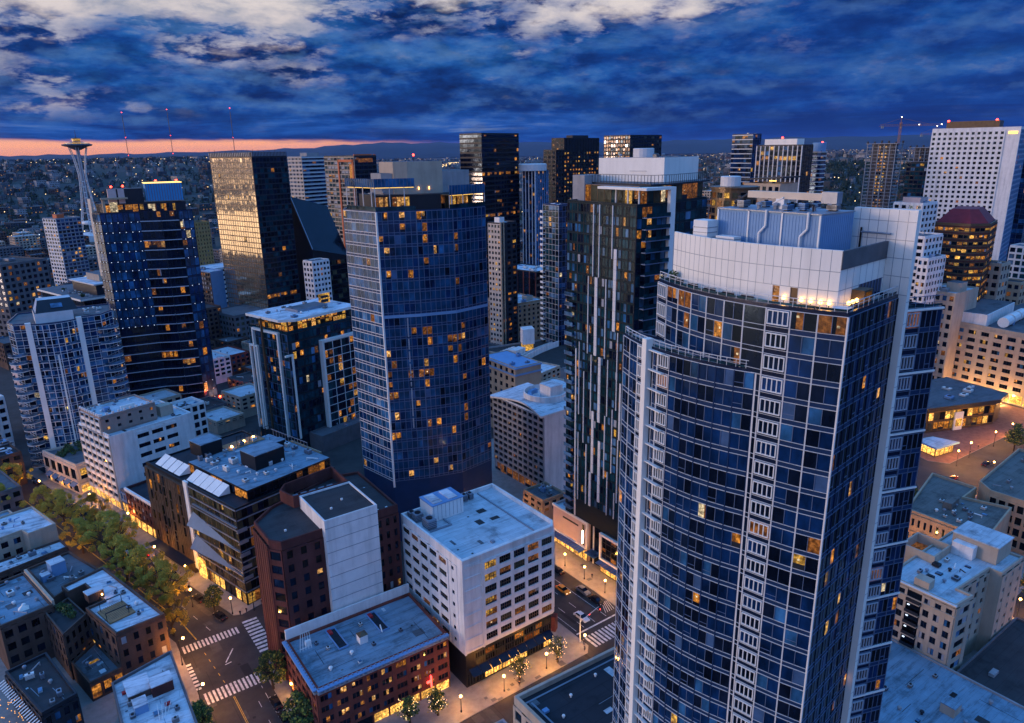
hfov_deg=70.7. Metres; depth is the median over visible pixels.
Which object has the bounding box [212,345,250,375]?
striped apartments
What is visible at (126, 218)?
window
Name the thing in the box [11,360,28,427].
balcony
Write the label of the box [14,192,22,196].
hillside house
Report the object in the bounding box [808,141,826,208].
cylinder top tower
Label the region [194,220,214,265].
ochre tower
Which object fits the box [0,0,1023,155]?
sky
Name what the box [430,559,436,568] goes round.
window
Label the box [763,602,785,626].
window
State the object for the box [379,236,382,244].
window
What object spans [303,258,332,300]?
white gridded block
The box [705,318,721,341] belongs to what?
window
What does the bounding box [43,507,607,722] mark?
road surface
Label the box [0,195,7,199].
hillside house
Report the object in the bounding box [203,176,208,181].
hillside house
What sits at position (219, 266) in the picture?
long white block
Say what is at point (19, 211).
hillside house
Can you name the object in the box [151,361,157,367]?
window
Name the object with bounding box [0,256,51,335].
dark midrise
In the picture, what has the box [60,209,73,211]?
hillside house
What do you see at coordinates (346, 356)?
window
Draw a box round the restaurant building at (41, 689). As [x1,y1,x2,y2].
[0,652,83,722]
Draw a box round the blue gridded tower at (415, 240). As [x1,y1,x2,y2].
[343,154,491,540]
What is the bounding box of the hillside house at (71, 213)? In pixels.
[60,212,75,215]
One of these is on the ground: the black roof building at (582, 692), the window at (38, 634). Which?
the black roof building at (582, 692)
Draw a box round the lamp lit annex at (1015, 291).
[1004,278,1023,304]
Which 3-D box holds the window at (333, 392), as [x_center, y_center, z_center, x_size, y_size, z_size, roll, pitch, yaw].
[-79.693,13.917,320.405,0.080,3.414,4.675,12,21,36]
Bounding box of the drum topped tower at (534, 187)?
[518,163,547,264]
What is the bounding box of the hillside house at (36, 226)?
[32,225,41,230]
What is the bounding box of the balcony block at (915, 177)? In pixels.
[902,162,927,200]
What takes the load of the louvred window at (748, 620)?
in the curved glass tower at (770, 445)
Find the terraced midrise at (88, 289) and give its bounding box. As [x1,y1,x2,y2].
[37,270,105,306]
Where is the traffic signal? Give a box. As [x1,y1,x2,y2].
[579,606,600,641]
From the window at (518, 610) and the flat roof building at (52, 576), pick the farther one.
the flat roof building at (52, 576)
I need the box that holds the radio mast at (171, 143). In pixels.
[166,109,176,175]
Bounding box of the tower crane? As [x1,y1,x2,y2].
[879,118,936,144]
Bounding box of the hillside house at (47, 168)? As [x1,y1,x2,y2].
[45,166,58,171]
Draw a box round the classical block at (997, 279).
[984,260,1010,300]
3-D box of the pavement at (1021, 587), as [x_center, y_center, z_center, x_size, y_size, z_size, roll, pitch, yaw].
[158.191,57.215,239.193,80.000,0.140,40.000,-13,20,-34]
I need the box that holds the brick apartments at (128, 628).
[61,567,170,674]
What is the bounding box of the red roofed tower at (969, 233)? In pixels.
[934,206,997,301]
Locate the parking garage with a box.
[489,326,565,378]
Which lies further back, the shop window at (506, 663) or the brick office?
the brick office
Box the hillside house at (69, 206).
[64,204,76,208]
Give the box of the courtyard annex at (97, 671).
[71,641,123,701]
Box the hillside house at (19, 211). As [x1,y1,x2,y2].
[13,209,27,214]
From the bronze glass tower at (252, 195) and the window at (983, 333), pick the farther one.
the bronze glass tower at (252, 195)
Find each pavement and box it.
[0,638,203,722]
[26,431,261,614]
[264,584,587,722]
[491,438,615,605]
[920,403,1023,463]
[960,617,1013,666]
[975,495,1023,594]
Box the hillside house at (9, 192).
[3,188,20,195]
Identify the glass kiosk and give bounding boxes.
[921,437,959,456]
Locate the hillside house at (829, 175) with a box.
[824,173,833,180]
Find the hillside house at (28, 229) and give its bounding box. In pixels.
[22,228,37,230]
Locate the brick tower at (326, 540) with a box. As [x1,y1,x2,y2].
[252,466,402,680]
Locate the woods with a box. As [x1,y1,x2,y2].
[0,148,912,235]
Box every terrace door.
[772,285,779,301]
[790,287,797,303]
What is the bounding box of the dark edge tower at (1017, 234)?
[1006,162,1023,260]
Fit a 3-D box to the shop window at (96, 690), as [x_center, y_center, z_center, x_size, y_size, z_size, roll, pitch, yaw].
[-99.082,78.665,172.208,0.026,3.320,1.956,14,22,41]
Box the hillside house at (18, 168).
[14,166,27,170]
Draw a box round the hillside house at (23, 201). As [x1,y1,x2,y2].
[18,199,30,205]
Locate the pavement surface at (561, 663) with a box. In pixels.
[484,564,591,701]
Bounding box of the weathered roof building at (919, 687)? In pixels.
[879,638,1023,722]
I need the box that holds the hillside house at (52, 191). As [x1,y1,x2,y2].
[48,189,55,194]
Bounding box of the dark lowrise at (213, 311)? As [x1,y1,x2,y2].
[205,302,221,344]
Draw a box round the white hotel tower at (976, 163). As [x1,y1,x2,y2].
[923,119,1023,260]
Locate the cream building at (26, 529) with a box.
[0,506,58,559]
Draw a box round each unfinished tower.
[860,140,904,207]
[908,145,929,161]
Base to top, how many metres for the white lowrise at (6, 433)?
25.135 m
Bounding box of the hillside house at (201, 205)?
[194,203,212,210]
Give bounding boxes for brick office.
[517,263,542,297]
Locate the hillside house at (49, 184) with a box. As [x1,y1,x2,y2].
[46,181,59,187]
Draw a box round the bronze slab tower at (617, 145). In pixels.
[604,135,661,157]
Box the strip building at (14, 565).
[0,539,68,580]
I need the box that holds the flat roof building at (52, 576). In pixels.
[26,551,98,605]
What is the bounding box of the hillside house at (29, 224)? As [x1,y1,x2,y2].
[26,222,37,227]
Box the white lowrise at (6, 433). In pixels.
[0,394,14,445]
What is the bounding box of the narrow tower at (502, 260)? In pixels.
[488,217,517,344]
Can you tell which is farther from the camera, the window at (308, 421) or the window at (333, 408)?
the window at (333, 408)
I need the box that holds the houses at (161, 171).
[0,149,913,233]
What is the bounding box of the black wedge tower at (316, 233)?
[291,197,350,316]
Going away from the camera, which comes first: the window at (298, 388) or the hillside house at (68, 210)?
the window at (298, 388)
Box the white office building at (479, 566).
[401,483,557,687]
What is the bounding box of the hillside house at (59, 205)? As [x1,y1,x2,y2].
[55,202,66,209]
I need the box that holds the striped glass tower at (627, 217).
[552,148,710,581]
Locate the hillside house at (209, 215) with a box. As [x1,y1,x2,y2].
[202,213,216,218]
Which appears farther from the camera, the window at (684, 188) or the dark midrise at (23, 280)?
the dark midrise at (23, 280)
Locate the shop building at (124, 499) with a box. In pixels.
[120,480,143,512]
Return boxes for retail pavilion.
[924,377,1007,432]
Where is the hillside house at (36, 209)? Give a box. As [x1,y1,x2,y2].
[23,206,42,212]
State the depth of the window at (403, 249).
214.85 m
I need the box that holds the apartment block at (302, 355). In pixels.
[245,292,360,451]
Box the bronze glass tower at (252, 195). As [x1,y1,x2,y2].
[208,149,300,339]
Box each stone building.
[907,473,1011,539]
[932,280,978,378]
[976,448,1023,555]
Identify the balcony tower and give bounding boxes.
[6,295,130,493]
[540,202,566,345]
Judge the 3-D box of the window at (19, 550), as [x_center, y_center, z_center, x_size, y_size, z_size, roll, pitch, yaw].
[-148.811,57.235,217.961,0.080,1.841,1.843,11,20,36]
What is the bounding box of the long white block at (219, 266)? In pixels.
[200,263,227,302]
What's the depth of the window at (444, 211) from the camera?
215.77 m
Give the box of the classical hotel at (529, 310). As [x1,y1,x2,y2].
[488,293,542,342]
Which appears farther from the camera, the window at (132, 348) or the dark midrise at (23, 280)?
the dark midrise at (23, 280)
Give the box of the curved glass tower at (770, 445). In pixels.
[612,190,944,722]
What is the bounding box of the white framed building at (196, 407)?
[170,396,208,437]
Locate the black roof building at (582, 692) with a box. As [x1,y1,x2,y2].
[513,646,614,722]
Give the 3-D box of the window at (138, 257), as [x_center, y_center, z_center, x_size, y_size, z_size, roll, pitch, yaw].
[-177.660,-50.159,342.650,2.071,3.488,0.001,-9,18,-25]
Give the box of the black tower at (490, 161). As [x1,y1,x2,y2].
[459,133,519,297]
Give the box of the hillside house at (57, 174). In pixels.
[49,173,61,178]
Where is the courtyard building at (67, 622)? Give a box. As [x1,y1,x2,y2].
[45,597,92,679]
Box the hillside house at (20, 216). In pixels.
[8,214,23,220]
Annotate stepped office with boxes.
[893,196,937,232]
[909,231,943,301]
[912,254,945,303]
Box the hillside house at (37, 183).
[33,180,45,186]
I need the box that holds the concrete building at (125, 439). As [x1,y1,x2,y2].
[77,394,194,509]
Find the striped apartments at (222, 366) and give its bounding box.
[212,350,231,383]
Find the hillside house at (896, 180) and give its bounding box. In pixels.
[894,179,902,186]
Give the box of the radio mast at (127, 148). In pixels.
[121,112,131,176]
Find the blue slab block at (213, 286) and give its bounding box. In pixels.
[201,267,226,307]
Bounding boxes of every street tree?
[0,463,33,486]
[0,483,11,501]
[19,485,57,514]
[40,488,85,526]
[59,516,102,553]
[62,504,98,531]
[72,492,112,523]
[78,509,138,562]
[99,510,131,534]
[100,533,153,580]
[115,545,169,594]
[141,558,193,604]
[154,592,189,635]
[191,699,215,722]
[202,584,223,609]
[253,649,287,689]
[280,690,313,722]
[394,695,419,722]
[427,687,448,715]
[509,655,531,680]
[548,635,568,662]
[1004,422,1023,450]
[1019,573,1023,593]
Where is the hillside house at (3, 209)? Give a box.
[0,207,8,213]
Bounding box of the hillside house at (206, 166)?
[202,164,210,169]
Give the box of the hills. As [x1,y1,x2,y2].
[0,135,931,160]
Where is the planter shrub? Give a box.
[668,270,678,279]
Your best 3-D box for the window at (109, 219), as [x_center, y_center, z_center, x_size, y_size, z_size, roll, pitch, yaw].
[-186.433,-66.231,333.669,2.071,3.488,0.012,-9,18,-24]
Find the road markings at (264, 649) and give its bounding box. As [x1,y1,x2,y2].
[182,580,615,722]
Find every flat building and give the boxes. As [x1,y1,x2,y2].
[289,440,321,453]
[523,481,564,519]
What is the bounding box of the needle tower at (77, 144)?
[61,130,96,241]
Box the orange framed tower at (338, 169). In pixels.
[324,154,376,247]
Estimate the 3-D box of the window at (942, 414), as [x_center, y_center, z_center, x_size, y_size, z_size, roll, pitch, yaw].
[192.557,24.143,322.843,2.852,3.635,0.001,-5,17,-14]
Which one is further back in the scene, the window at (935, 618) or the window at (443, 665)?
the window at (443, 665)
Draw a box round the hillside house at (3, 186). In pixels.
[0,184,8,188]
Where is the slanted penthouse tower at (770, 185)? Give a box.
[741,175,805,205]
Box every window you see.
[0,274,9,334]
[1,494,7,500]
[1,541,8,548]
[3,503,10,509]
[3,552,10,558]
[4,629,13,637]
[7,247,23,255]
[7,312,124,461]
[7,642,16,650]
[9,236,39,247]
[10,654,19,663]
[13,326,19,330]
[13,491,19,496]
[13,537,20,543]
[15,333,21,337]
[16,341,23,345]
[16,547,22,553]
[18,623,26,632]
[21,636,29,644]
[24,648,32,657]
[31,618,39,626]
[34,630,42,638]
[37,333,43,337]
[37,642,45,651]
[42,292,79,305]
[43,219,88,285]
[44,457,49,466]
[46,716,51,722]
[50,459,56,470]
[55,711,60,719]
[57,462,62,472]
[64,465,69,475]
[64,706,69,714]
[70,468,76,479]
[72,701,78,709]
[75,714,81,721]
[80,467,87,478]
[82,483,90,491]
[91,683,102,698]
[92,203,217,398]
[93,300,100,304]
[100,215,105,222]
[102,225,107,231]
[103,678,112,692]
[104,234,109,241]
[105,244,111,251]
[106,214,111,221]
[108,224,113,231]
[109,234,115,241]
[111,244,116,251]
[112,214,117,221]
[113,224,119,231]
[113,254,118,260]
[113,673,122,680]
[115,234,120,241]
[117,214,122,221]
[117,244,122,250]
[118,205,124,211]
[118,253,123,260]
[119,224,124,231]
[120,328,126,334]
[121,234,126,240]
[121,338,127,343]
[121,636,126,643]
[122,243,127,250]
[123,214,128,220]
[123,346,129,352]
[123,649,128,656]
[124,253,129,260]
[125,204,132,211]
[125,223,130,230]
[125,355,130,361]
[126,233,131,240]
[126,327,132,333]
[126,364,132,370]
[126,661,131,668]
[128,243,133,250]
[128,337,134,342]
[128,373,134,378]
[129,213,134,220]
[129,346,135,351]
[129,382,135,387]
[130,223,135,230]
[130,253,135,259]
[131,355,137,360]
[132,204,139,210]
[132,233,137,240]
[132,327,138,333]
[132,364,138,369]
[133,631,138,638]
[134,213,139,220]
[134,243,138,249]
[134,336,140,342]
[134,372,140,378]
[135,252,140,259]
[135,381,141,386]
[136,223,141,230]
[136,345,141,350]
[136,518,141,527]
[136,644,141,650]
[137,354,143,359]
[137,431,148,437]
[138,233,142,239]
[138,655,143,663]
[139,242,144,249]
[139,326,145,332]
[139,363,144,368]
[139,441,150,447]
[140,335,146,341]
[140,372,146,377]
[141,252,145,258]
[141,450,151,457]
[141,521,146,531]
[142,261,147,268]
[142,344,148,350]
[142,380,147,386]
[143,353,149,359]
[145,325,151,331]
[145,362,151,367]
[146,371,152,376]
[146,626,150,633]
[147,335,152,340]
[147,525,152,535]
[148,344,154,349]
[148,380,153,385]
[148,639,153,645]
[150,353,155,358]
[150,650,155,657]
[151,325,157,331]
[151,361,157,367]
[152,370,158,375]
[152,427,162,433]
[153,334,158,339]
[153,437,164,442]
[154,343,160,348]
[154,379,159,384]
[155,446,165,452]
[156,352,161,357]
[157,361,163,366]
[158,621,162,628]
[159,369,164,375]
[160,378,165,383]
[160,634,164,640]
[162,646,166,652]
[166,423,176,429]
[167,432,177,438]
[169,442,179,447]
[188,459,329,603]
[210,157,300,336]
[222,394,239,408]
[236,508,246,518]
[238,517,248,528]
[239,528,249,539]
[241,538,250,550]
[242,549,252,560]
[243,559,253,570]
[245,569,254,576]
[246,579,256,590]
[247,503,257,513]
[248,513,258,524]
[248,588,260,603]
[249,310,352,436]
[258,498,268,509]
[268,494,278,504]
[270,551,280,560]
[272,565,282,574]
[274,579,283,587]
[275,592,285,600]
[277,606,287,614]
[279,619,288,627]
[287,334,294,341]
[287,550,292,558]
[288,343,295,350]
[288,564,294,572]
[289,158,327,204]
[289,352,296,359]
[290,360,297,368]
[290,578,295,585]
[291,369,298,376]
[292,378,298,385]
[292,591,297,599]
[293,386,299,394]
[293,604,298,612]
[294,395,300,402]
[295,332,301,339]
[295,404,301,411]
[295,617,300,625]
[296,341,302,348]
[296,350,303,357]
[296,412,302,420]
[297,359,304,366]
[298,367,305,374]
[299,376,306,383]
[300,384,307,392]
[301,393,307,400]
[301,546,306,553]
[302,330,309,337]
[302,401,308,408]
[302,559,307,567]
[303,339,309,346]
[303,410,309,417]
[304,263,314,299]
[304,348,310,355]
[304,418,310,425]
[304,573,309,580]
[305,357,311,364]
[305,586,310,593]
[306,365,312,372]
[306,374,313,381]
[307,382,314,389]
[307,599,312,607]
[308,391,314,398]
[308,612,313,619]
[309,329,316,336]
[309,399,315,406]
[310,337,316,344]
[310,407,316,415]
[311,346,317,353]
[312,355,318,362]
[313,363,319,370]
[313,372,320,379]
[314,380,320,387]
[314,541,319,549]
[315,388,321,395]
[316,327,323,334]
[316,555,321,562]
[317,568,322,575]
[319,581,323,588]
[320,594,325,601]
[320,693,331,701]
[321,607,326,614]
[321,703,332,712]
[323,325,329,332]
[323,714,333,722]
[324,341,332,349]
[325,157,376,241]
[325,349,332,357]
[326,357,333,365]
[327,365,334,373]
[327,373,334,381]
[328,380,335,389]
[329,388,336,397]
[329,396,336,404]
[330,324,336,330]
[330,404,337,412]
[331,411,338,420]
[332,419,338,425]
[333,339,340,347]
[333,347,341,355]
[334,355,341,363]
[335,362,342,371]
[335,370,343,378]
[336,378,343,386]
[336,686,346,694]
[337,386,344,394]
[337,696,347,705]
[338,393,345,401]
[338,401,345,409]
[338,707,348,715]
[339,409,346,417]
[339,718,349,722]
[340,416,346,422]
[341,337,348,344]
[342,345,349,352]
[342,352,350,360]
[343,194,490,478]
[343,360,350,368]
[344,368,351,376]
[345,375,351,383]
[345,383,352,391]
[346,391,353,399]
[346,398,353,406]
[347,406,354,413]
[348,413,354,419]
[352,679,362,687]
[353,690,362,698]
[354,700,363,708]
[355,711,364,719]
[358,716,372,722]
[367,672,376,680]
[368,683,377,691]
[369,693,378,701]
[369,704,379,712]
[374,708,388,721]
[377,213,381,220]
[378,224,382,232]
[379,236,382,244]
[380,248,383,255]
[380,260,384,267]
[381,271,385,278]
[381,666,391,674]
[382,212,387,220]
[382,283,385,290]
[382,677,392,684]
[383,224,387,232]
[383,236,388,244]
[383,294,386,301]
[383,305,387,312]
[383,687,392,695]
[384,248,389,255]
[384,697,393,705]
[385,259,390,267]
[385,329,388,336]
[386,271,390,278]
[386,282,391,290]
[387,294,392,301]
[388,212,392,220]
[388,224,393,232]
[388,305,392,312]
[389,236,394,243]
[389,318,393,325]
[389,329,394,336]
[390,247,394,255]
[390,700,403,713]
[391,259,395,267]
[391,271,396,278]
[392,282,397,289]
[393,212,398,220]
[393,293,397,301]
[393,304,398,312]
[394,224,399,231]
[394,318,399,325]
[395,236,399,243]
[395,247,400,255]
[395,329,399,336]
[396,259,401,266]
[396,660,405,667]
[397,270,401,278]
[397,670,406,678]
[397,680,406,688]
[398,282,402,289]
[398,293,403,300]
[398,691,407,699]
[399,212,404,219]
[399,304,403,311]
[400,224,404,231]
[400,235,405,243]
[400,318,404,324]
[400,328,405,335]
[401,247,406,254]
[402,259,406,266]
[402,270,407,277]
[403,281,408,289]
[404,293,408,300]
[404,304,409,311]
[405,212,409,219]
[405,223,410,231]
[405,317,410,324]
[406,235,411,243]
[406,328,410,335]
[407,247,411,254]
[407,258,412,266]
[408,270,413,277]
[408,693,419,705]
[409,281,413,288]
[409,292,414,300]
[410,212,415,219]
[410,303,414,311]
[410,654,419,661]
[411,223,415,231]
[411,317,415,324]
[411,328,416,334]
[411,664,419,671]
[411,674,420,681]
[412,235,416,242]
[412,246,417,254]
[412,684,421,692]
[413,258,417,265]
[414,269,418,277]
[414,281,418,288]
[415,292,419,299]
[415,303,420,310]
[416,211,420,219]
[416,317,420,323]
[417,223,421,230]
[417,327,421,334]
[418,235,422,242]
[418,246,422,254]
[419,258,423,265]
[419,269,423,276]
[421,211,426,218]
[421,686,434,698]
[422,223,426,230]
[423,234,427,242]
[423,246,427,253]
[424,257,428,265]
[424,648,432,655]
[424,658,433,665]
[425,668,433,676]
[427,211,431,218]
[427,222,431,230]
[428,234,432,242]
[428,246,432,253]
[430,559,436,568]
[432,211,436,218]
[433,222,437,230]
[433,234,437,241]
[434,245,438,253]
[436,679,448,689]
[437,210,441,218]
[437,642,445,649]
[438,222,442,229]
[438,233,442,241]
[438,652,446,659]
[438,662,446,669]
[439,555,445,564]
[439,672,447,679]
[440,579,446,587]
[441,591,447,599]
[442,210,446,217]
[442,614,448,622]
[459,135,519,296]
[468,674,475,685]
[476,650,483,657]
[476,657,484,664]
[477,670,483,680]
[484,558,495,568]
[485,571,495,580]
[485,583,495,593]
[485,664,492,676]
[486,594,496,604]
[486,606,496,616]
[486,618,496,628]
[486,645,493,652]
[486,652,494,659]
[487,629,497,639]
[489,230,501,344]
[494,415,511,466]
[494,659,501,671]
[495,460,499,469]
[496,640,503,647]
[496,647,503,654]
[499,553,509,562]
[500,565,510,574]
[500,576,510,586]
[500,588,510,598]
[500,600,510,609]
[501,464,505,473]
[501,611,510,620]
[501,623,511,632]
[503,655,509,667]
[505,635,513,643]
[506,642,513,649]
[507,467,511,476]
[513,471,517,480]
[514,547,523,556]
[514,559,524,568]
[514,570,524,580]
[514,582,524,591]
[515,593,524,603]
[515,605,524,614]
[515,616,524,625]
[515,631,522,638]
[515,637,522,644]
[516,711,520,722]
[519,474,524,484]
[523,171,547,264]
[524,271,528,277]
[524,627,532,634]
[525,477,530,486]
[525,632,532,639]
[528,541,537,551]
[528,553,537,562]
[528,565,537,574]
[528,576,537,585]
[528,587,537,597]
[528,647,534,654]
[529,599,538,607]
[529,609,538,618]
[534,618,549,635]
[534,622,541,629]
[536,642,542,650]
[542,536,550,545]
[542,548,551,556]
[542,559,550,568]
[542,570,551,579]
[542,582,551,590]
[542,593,550,601]
[542,604,551,612]
[543,205,566,344]
[544,369,558,379]
[544,637,549,646]
[555,182,706,579]
[557,151,562,201]
[564,152,597,202]
[585,185,590,200]
[591,185,596,200]
[598,189,603,201]
[604,136,661,157]
[604,189,610,201]
[611,189,617,202]
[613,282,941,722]
[618,190,624,202]
[625,190,631,203]
[632,190,637,203]
[634,309,642,318]
[634,320,642,329]
[635,276,643,285]
[635,287,643,296]
[635,298,643,307]
[636,242,645,251]
[636,253,644,262]
[636,265,644,274]
[637,207,646,216]
[637,219,646,228]
[637,230,645,240]
[640,191,646,203]
[643,320,651,327]
[644,287,653,294]
[644,298,652,305]
[644,309,652,316]
[645,264,654,271]
[645,275,653,282]
[646,241,654,248]
[646,253,654,260]
[647,191,653,203]
[647,206,656,213]
[647,218,655,225]
[647,230,655,236]
[654,190,659,202]
[655,252,663,258]
[655,263,663,270]
[655,274,663,281]
[656,229,664,235]
[656,240,664,247]
[657,206,665,212]
[657,217,665,224]
[660,190,664,202]
[676,184,681,199]
[682,184,686,198]
[682,380,696,402]
[683,360,697,382]
[687,183,692,197]
[689,335,703,357]
[690,314,704,337]
[691,293,705,316]
[694,444,709,465]
[695,424,710,446]
[696,404,711,426]
[697,384,713,406]
[698,364,714,385]
[704,339,720,362]
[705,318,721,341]
[706,506,722,527]
[707,297,723,320]
[707,487,724,508]
[709,468,725,489]
[710,448,727,470]
[711,428,728,450]
[713,408,730,430]
[714,388,731,410]
[715,367,733,389]
[721,344,739,366]
[721,548,738,570]
[722,323,741,346]
[722,530,740,551]
[723,511,741,533]
[724,301,742,324]
[725,492,743,513]
[726,473,745,494]
[728,453,746,475]
[729,433,748,455]
[730,135,761,184]
[731,412,750,434]
[732,193,737,197]
[732,392,751,414]
[734,370,753,393]
[739,573,742,590]
[740,349,761,372]
[740,555,743,572]
[740,611,760,631]
[742,327,763,351]
[742,498,748,516]
[742,536,745,553]
[742,593,762,613]
[743,305,765,328]
[743,517,747,534]
[743,575,763,595]
[745,556,765,577]
[746,538,767,558]
[747,478,750,496]
[748,458,752,476]
[748,518,769,539]
[750,438,754,456]
[750,499,771,519]
[751,479,773,499]
[752,417,755,436]
[753,396,757,415]
[753,459,775,479]
[755,146,812,203]
[755,374,759,394]
[755,439,777,458]
[757,418,779,438]
[758,397,781,416]
[759,638,781,662]
[760,375,783,395]
[761,620,783,644]
[762,353,785,373]
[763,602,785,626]
[764,331,787,350]
[764,584,787,608]
[766,308,789,327]
[766,565,789,589]
[768,545,791,570]
[770,526,793,551]
[772,506,795,531]
[773,486,798,511]
[775,466,800,490]
[777,445,802,470]
[778,683,802,707]
[779,424,804,448]
[780,665,804,689]
[781,402,807,427]
[782,648,806,671]
[783,380,809,405]
[784,629,808,653]
[785,358,811,382]
[786,611,811,635]
[788,335,814,360]
[788,592,813,616]
[790,312,816,336]
[790,573,815,597]
[792,553,818,578]
[794,534,820,558]
[796,514,822,538]
[798,493,825,518]
[800,472,827,497]
[802,451,830,476]
[805,429,832,454]
[807,407,835,432]
[809,385,838,410]
[812,362,840,387]
[814,339,843,364]
[816,152,825,208]
[817,315,846,340]
[859,277,881,296]
[892,629,897,636]
[894,619,899,626]
[896,608,901,615]
[897,598,902,605]
[902,164,923,199]
[917,642,922,649]
[918,631,924,638]
[920,204,936,231]
[920,620,926,627]
[922,609,928,617]
[924,129,1023,260]
[924,237,941,255]
[927,423,931,430]
[927,647,933,654]
[928,413,933,420]
[929,258,944,303]
[929,636,934,644]
[931,625,936,633]
[932,422,937,429]
[933,615,938,621]
[934,412,939,419]
[938,422,942,428]
[938,653,943,660]
[940,412,944,418]
[940,642,945,649]
[942,631,947,638]
[943,421,948,428]
[944,620,949,627]
[945,411,950,418]
[946,608,951,614]
[950,659,958,667]
[951,648,960,658]
[953,638,962,647]
[955,627,964,636]
[957,616,966,625]
[960,605,968,614]
[963,224,996,299]
[966,418,970,424]
[967,408,972,415]
[971,417,976,424]
[973,407,978,414]
[976,362,983,367]
[977,416,981,423]
[978,407,983,413]
[980,340,987,344]
[981,332,988,336]
[982,416,987,422]
[984,406,988,412]
[989,405,994,412]
[990,358,997,362]
[990,497,995,502]
[993,342,1000,346]
[994,335,1001,339]
[999,384,1006,388]
[1000,376,1008,381]
[1002,368,1009,373]
[1003,361,1011,365]
[1005,353,1012,357]
[1006,214,1023,260]
[1006,345,1014,349]
[1008,337,1015,341]
[1009,394,1021,405]
[1012,387,1020,392]
[1012,528,1018,536]
[1012,540,1016,547]
[1014,379,1022,384]
[1014,517,1021,525]
[1015,372,1023,376]
[1016,506,1023,514]
[1019,542,1023,550]
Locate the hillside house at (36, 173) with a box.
[32,172,42,176]
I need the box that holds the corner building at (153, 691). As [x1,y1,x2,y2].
[111,650,197,722]
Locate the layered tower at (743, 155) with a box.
[730,133,761,184]
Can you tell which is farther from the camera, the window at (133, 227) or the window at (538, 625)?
the window at (133, 227)
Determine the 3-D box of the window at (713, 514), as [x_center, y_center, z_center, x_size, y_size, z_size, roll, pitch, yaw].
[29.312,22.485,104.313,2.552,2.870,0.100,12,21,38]
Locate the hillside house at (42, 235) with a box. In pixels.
[36,231,44,237]
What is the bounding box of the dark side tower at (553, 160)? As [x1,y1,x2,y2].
[543,150,563,202]
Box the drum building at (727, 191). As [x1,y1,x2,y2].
[709,176,759,219]
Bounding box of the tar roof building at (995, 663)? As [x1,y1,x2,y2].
[957,617,1023,705]
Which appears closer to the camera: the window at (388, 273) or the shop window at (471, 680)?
the shop window at (471, 680)
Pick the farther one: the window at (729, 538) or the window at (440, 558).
the window at (440, 558)
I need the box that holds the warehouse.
[0,569,54,669]
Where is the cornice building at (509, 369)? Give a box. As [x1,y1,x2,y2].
[489,350,541,427]
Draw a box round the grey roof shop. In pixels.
[0,469,25,511]
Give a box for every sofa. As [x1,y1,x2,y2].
[740,294,753,300]
[832,306,851,311]
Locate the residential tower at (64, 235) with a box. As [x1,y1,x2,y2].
[42,214,89,285]
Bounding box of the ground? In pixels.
[0,150,1023,722]
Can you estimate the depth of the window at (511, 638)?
179.45 m
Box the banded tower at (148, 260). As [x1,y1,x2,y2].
[87,179,218,399]
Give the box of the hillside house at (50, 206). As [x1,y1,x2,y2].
[47,203,54,208]
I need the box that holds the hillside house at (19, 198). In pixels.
[17,197,30,202]
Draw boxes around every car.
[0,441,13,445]
[0,447,11,452]
[31,479,40,484]
[179,584,191,591]
[192,594,203,603]
[212,611,227,620]
[269,694,282,710]
[277,710,289,722]
[555,566,564,575]
[555,584,570,594]
[573,611,589,622]
[575,585,590,595]
[588,595,604,605]
[949,475,958,479]
[981,461,990,466]
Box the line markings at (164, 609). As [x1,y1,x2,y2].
[27,502,247,722]
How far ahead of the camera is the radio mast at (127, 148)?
1878.47 m
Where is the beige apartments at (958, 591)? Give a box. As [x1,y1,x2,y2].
[892,521,1023,670]
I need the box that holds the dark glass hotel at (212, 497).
[144,425,334,604]
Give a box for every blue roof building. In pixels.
[0,509,12,516]
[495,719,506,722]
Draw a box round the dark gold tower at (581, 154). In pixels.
[551,135,598,202]
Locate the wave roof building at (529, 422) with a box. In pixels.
[490,380,565,489]
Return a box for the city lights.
[4,149,911,235]
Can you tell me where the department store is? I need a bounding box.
[951,298,1023,406]
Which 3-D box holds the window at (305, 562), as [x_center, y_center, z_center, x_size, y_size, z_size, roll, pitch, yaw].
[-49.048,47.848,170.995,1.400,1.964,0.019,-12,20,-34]
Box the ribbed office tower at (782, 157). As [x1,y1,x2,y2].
[754,137,813,206]
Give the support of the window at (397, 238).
in the blue gridded tower at (415, 240)
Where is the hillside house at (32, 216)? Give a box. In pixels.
[25,214,34,220]
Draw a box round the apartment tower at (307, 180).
[287,153,327,206]
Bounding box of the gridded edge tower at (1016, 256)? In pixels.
[1007,243,1023,279]
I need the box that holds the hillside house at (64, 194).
[60,191,71,197]
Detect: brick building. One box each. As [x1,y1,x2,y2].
[124,480,156,538]
[282,583,449,722]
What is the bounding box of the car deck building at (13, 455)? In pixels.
[0,437,27,484]
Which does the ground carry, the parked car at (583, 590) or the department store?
the department store

